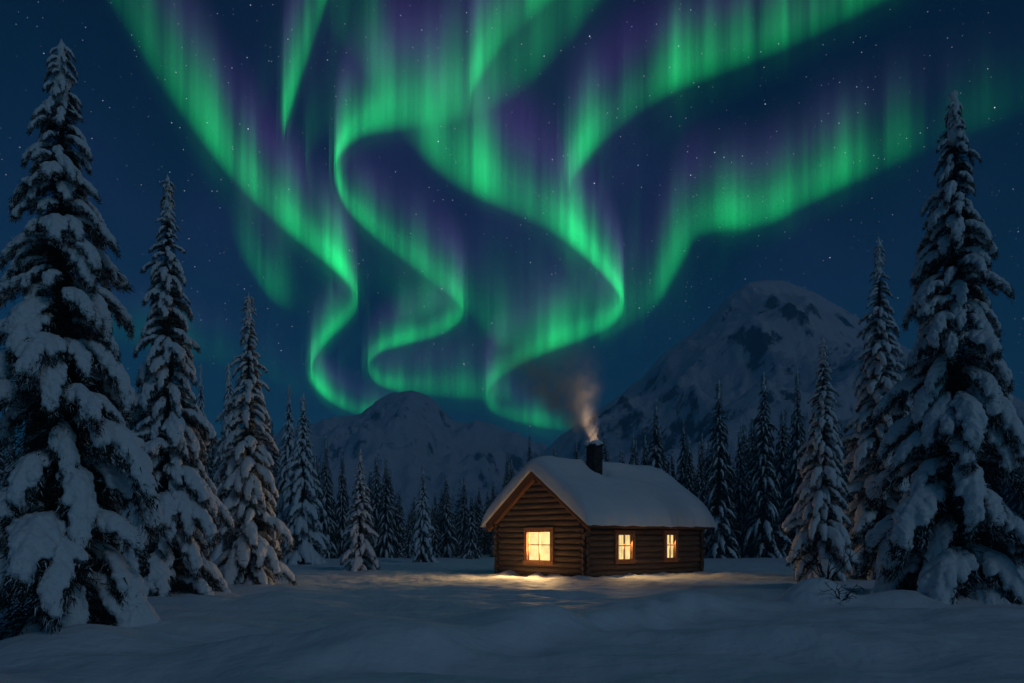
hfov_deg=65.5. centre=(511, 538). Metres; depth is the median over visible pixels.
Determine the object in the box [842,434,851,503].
spruce tree
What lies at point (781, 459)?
spruce tree
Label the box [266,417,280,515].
spruce tree
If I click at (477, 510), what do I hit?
spruce tree
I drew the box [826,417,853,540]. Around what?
spruce tree
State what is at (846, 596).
bare shrub
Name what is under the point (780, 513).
spruce tree
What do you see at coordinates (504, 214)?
sky
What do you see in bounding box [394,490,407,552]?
spruce tree
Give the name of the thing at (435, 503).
spruce tree
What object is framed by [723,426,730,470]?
spruce tree
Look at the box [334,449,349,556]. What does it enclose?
spruce tree
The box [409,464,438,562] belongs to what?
spruce tree
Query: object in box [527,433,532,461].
spruce tree
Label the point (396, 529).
spruce tree
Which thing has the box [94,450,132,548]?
spruce tree
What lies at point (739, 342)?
mountain
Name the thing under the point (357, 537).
spruce tree
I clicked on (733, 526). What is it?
spruce tree
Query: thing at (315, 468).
spruce tree
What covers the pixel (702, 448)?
spruce tree
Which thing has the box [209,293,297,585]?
spruce tree
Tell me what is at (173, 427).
spruce tree
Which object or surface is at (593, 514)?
log cabin
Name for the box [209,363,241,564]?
spruce tree
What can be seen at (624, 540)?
window
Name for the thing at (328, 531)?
spruce tree
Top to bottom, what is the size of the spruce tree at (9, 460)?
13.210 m
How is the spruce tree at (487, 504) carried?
on the snow ground
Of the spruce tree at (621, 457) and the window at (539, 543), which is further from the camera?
the spruce tree at (621, 457)
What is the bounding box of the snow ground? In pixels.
[0,553,1023,682]
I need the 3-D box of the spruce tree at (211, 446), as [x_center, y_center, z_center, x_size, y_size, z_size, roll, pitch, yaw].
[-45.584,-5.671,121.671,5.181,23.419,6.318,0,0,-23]
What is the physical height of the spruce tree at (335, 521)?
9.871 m
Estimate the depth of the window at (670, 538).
36.39 m
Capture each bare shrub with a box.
[778,536,873,579]
[820,581,864,601]
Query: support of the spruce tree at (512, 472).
on the snow ground
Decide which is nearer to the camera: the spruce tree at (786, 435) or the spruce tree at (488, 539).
the spruce tree at (786, 435)
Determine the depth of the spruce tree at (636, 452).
87.92 m
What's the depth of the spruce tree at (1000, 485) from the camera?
75.67 m
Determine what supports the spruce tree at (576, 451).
on the snow ground
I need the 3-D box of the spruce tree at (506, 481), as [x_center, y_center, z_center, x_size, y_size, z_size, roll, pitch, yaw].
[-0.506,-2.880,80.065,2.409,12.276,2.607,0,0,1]
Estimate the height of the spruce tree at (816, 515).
10.418 m
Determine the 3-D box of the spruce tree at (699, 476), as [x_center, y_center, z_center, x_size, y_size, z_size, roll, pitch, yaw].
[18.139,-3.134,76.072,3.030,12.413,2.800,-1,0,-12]
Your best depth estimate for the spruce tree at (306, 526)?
55.38 m
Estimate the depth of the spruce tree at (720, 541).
65.59 m
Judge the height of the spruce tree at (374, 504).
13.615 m
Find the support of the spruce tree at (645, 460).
on the snow ground
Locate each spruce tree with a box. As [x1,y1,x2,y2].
[0,39,167,639]
[0,438,12,534]
[0,452,5,488]
[5,426,17,458]
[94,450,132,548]
[112,174,235,596]
[197,363,210,476]
[207,455,212,475]
[208,439,219,476]
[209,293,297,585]
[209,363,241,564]
[209,451,224,480]
[260,444,278,529]
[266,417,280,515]
[274,385,301,559]
[277,393,332,564]
[314,461,327,556]
[317,463,323,526]
[318,436,339,558]
[327,478,339,553]
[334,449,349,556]
[340,449,379,571]
[366,455,382,546]
[366,470,373,513]
[373,459,398,557]
[375,467,403,556]
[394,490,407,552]
[401,508,413,557]
[408,496,416,529]
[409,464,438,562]
[430,491,437,535]
[430,505,442,557]
[436,488,443,534]
[437,474,458,557]
[444,500,456,550]
[454,477,468,555]
[461,491,481,558]
[470,494,486,553]
[476,486,483,535]
[482,493,489,538]
[484,530,493,552]
[488,530,494,556]
[490,480,495,503]
[502,449,509,487]
[509,459,514,479]
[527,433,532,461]
[573,439,578,458]
[602,435,609,461]
[619,450,623,462]
[629,434,637,464]
[634,441,638,464]
[641,435,648,465]
[646,399,664,470]
[650,423,668,472]
[670,454,676,479]
[676,418,691,487]
[682,440,697,494]
[693,441,711,543]
[696,433,708,536]
[699,380,741,558]
[706,442,710,478]
[709,439,743,552]
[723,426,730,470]
[730,429,750,554]
[732,422,748,484]
[732,423,748,537]
[739,372,792,557]
[744,415,760,511]
[755,460,787,555]
[758,406,772,466]
[775,406,792,478]
[775,409,789,538]
[780,336,859,581]
[780,369,810,554]
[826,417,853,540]
[827,237,924,579]
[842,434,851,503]
[850,90,1023,604]
[861,452,874,509]
[987,474,1008,503]
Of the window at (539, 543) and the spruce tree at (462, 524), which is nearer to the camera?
the window at (539, 543)
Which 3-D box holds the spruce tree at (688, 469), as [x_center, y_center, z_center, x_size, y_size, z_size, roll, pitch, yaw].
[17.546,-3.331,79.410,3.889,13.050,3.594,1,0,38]
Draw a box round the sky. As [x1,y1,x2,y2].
[0,0,1023,457]
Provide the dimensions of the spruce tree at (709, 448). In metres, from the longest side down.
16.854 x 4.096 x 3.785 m
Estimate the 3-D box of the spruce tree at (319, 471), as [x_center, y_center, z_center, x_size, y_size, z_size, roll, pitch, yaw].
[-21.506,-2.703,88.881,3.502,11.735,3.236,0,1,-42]
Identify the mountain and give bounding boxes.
[208,390,547,532]
[537,280,1023,480]
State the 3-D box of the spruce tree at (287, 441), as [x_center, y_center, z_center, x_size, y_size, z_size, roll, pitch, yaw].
[-17.342,-4.183,62.061,3.461,15.682,3.132,0,0,45]
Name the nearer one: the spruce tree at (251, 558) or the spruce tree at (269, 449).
the spruce tree at (251, 558)
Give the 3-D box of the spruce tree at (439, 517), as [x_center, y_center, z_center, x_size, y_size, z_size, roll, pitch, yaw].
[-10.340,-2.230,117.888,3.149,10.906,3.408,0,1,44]
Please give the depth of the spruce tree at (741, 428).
85.94 m
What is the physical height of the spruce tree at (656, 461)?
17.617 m
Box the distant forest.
[7,435,989,554]
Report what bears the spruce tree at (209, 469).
on the snow ground
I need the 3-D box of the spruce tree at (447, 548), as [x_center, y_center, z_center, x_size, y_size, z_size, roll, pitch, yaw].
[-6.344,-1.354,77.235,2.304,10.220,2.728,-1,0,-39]
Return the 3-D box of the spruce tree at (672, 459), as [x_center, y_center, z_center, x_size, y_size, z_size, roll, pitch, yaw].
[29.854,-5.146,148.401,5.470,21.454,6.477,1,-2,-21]
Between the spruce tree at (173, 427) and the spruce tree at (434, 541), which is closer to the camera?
the spruce tree at (173, 427)
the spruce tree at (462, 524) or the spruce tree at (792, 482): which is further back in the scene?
the spruce tree at (462, 524)
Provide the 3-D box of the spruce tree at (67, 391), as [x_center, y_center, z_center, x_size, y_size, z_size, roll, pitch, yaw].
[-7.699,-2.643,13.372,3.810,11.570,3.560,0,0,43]
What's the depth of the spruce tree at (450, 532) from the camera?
86.79 m
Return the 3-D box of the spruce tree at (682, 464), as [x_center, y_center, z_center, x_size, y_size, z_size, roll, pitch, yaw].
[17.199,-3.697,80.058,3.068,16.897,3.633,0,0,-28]
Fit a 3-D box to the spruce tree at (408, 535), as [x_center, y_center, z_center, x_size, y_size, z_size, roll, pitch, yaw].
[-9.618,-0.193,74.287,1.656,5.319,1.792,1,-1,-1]
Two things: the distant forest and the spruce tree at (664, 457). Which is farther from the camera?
the distant forest
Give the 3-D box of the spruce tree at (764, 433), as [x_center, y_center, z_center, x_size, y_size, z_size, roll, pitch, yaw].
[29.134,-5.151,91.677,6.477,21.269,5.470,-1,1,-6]
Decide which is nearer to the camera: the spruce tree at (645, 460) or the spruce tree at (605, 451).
the spruce tree at (645, 460)
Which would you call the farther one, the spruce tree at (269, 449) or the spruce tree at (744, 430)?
the spruce tree at (744, 430)
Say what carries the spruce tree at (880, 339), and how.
on the snow ground
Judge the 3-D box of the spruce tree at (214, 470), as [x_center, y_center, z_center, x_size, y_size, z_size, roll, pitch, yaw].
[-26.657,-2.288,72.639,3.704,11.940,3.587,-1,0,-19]
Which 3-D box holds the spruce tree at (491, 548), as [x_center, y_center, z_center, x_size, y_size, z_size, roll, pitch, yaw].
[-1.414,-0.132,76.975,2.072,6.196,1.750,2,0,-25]
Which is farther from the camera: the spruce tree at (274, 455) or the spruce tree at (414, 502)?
the spruce tree at (414, 502)
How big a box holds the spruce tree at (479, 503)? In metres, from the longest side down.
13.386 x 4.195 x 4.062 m
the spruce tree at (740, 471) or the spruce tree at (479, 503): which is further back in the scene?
the spruce tree at (479, 503)
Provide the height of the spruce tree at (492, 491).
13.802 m
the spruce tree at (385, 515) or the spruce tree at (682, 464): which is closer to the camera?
the spruce tree at (385, 515)
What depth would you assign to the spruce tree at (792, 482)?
73.88 m
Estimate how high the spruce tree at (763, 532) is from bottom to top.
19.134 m
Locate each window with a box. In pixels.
[522,527,554,564]
[613,530,636,563]
[662,531,679,561]
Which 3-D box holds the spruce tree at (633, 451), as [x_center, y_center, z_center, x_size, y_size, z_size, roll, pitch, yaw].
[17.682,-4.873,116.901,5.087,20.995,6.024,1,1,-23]
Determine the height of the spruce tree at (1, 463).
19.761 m
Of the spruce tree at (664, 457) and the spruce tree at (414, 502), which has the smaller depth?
the spruce tree at (664, 457)
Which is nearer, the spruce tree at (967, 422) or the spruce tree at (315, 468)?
the spruce tree at (967, 422)
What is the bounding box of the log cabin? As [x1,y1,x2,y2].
[480,440,715,576]
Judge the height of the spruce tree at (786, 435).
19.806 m
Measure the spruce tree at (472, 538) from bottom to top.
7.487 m
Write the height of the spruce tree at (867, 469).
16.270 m
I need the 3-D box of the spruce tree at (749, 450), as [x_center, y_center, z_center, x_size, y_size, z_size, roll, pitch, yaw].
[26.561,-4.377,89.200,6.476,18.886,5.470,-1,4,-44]
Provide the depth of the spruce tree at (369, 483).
114.37 m
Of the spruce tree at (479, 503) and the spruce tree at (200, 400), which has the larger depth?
the spruce tree at (479, 503)
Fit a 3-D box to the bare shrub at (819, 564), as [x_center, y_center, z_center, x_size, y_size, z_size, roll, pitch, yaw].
[7.623,0.491,19.365,1.587,1.109,1.812,0,0,-10]
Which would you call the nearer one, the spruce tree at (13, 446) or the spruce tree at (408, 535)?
the spruce tree at (408, 535)

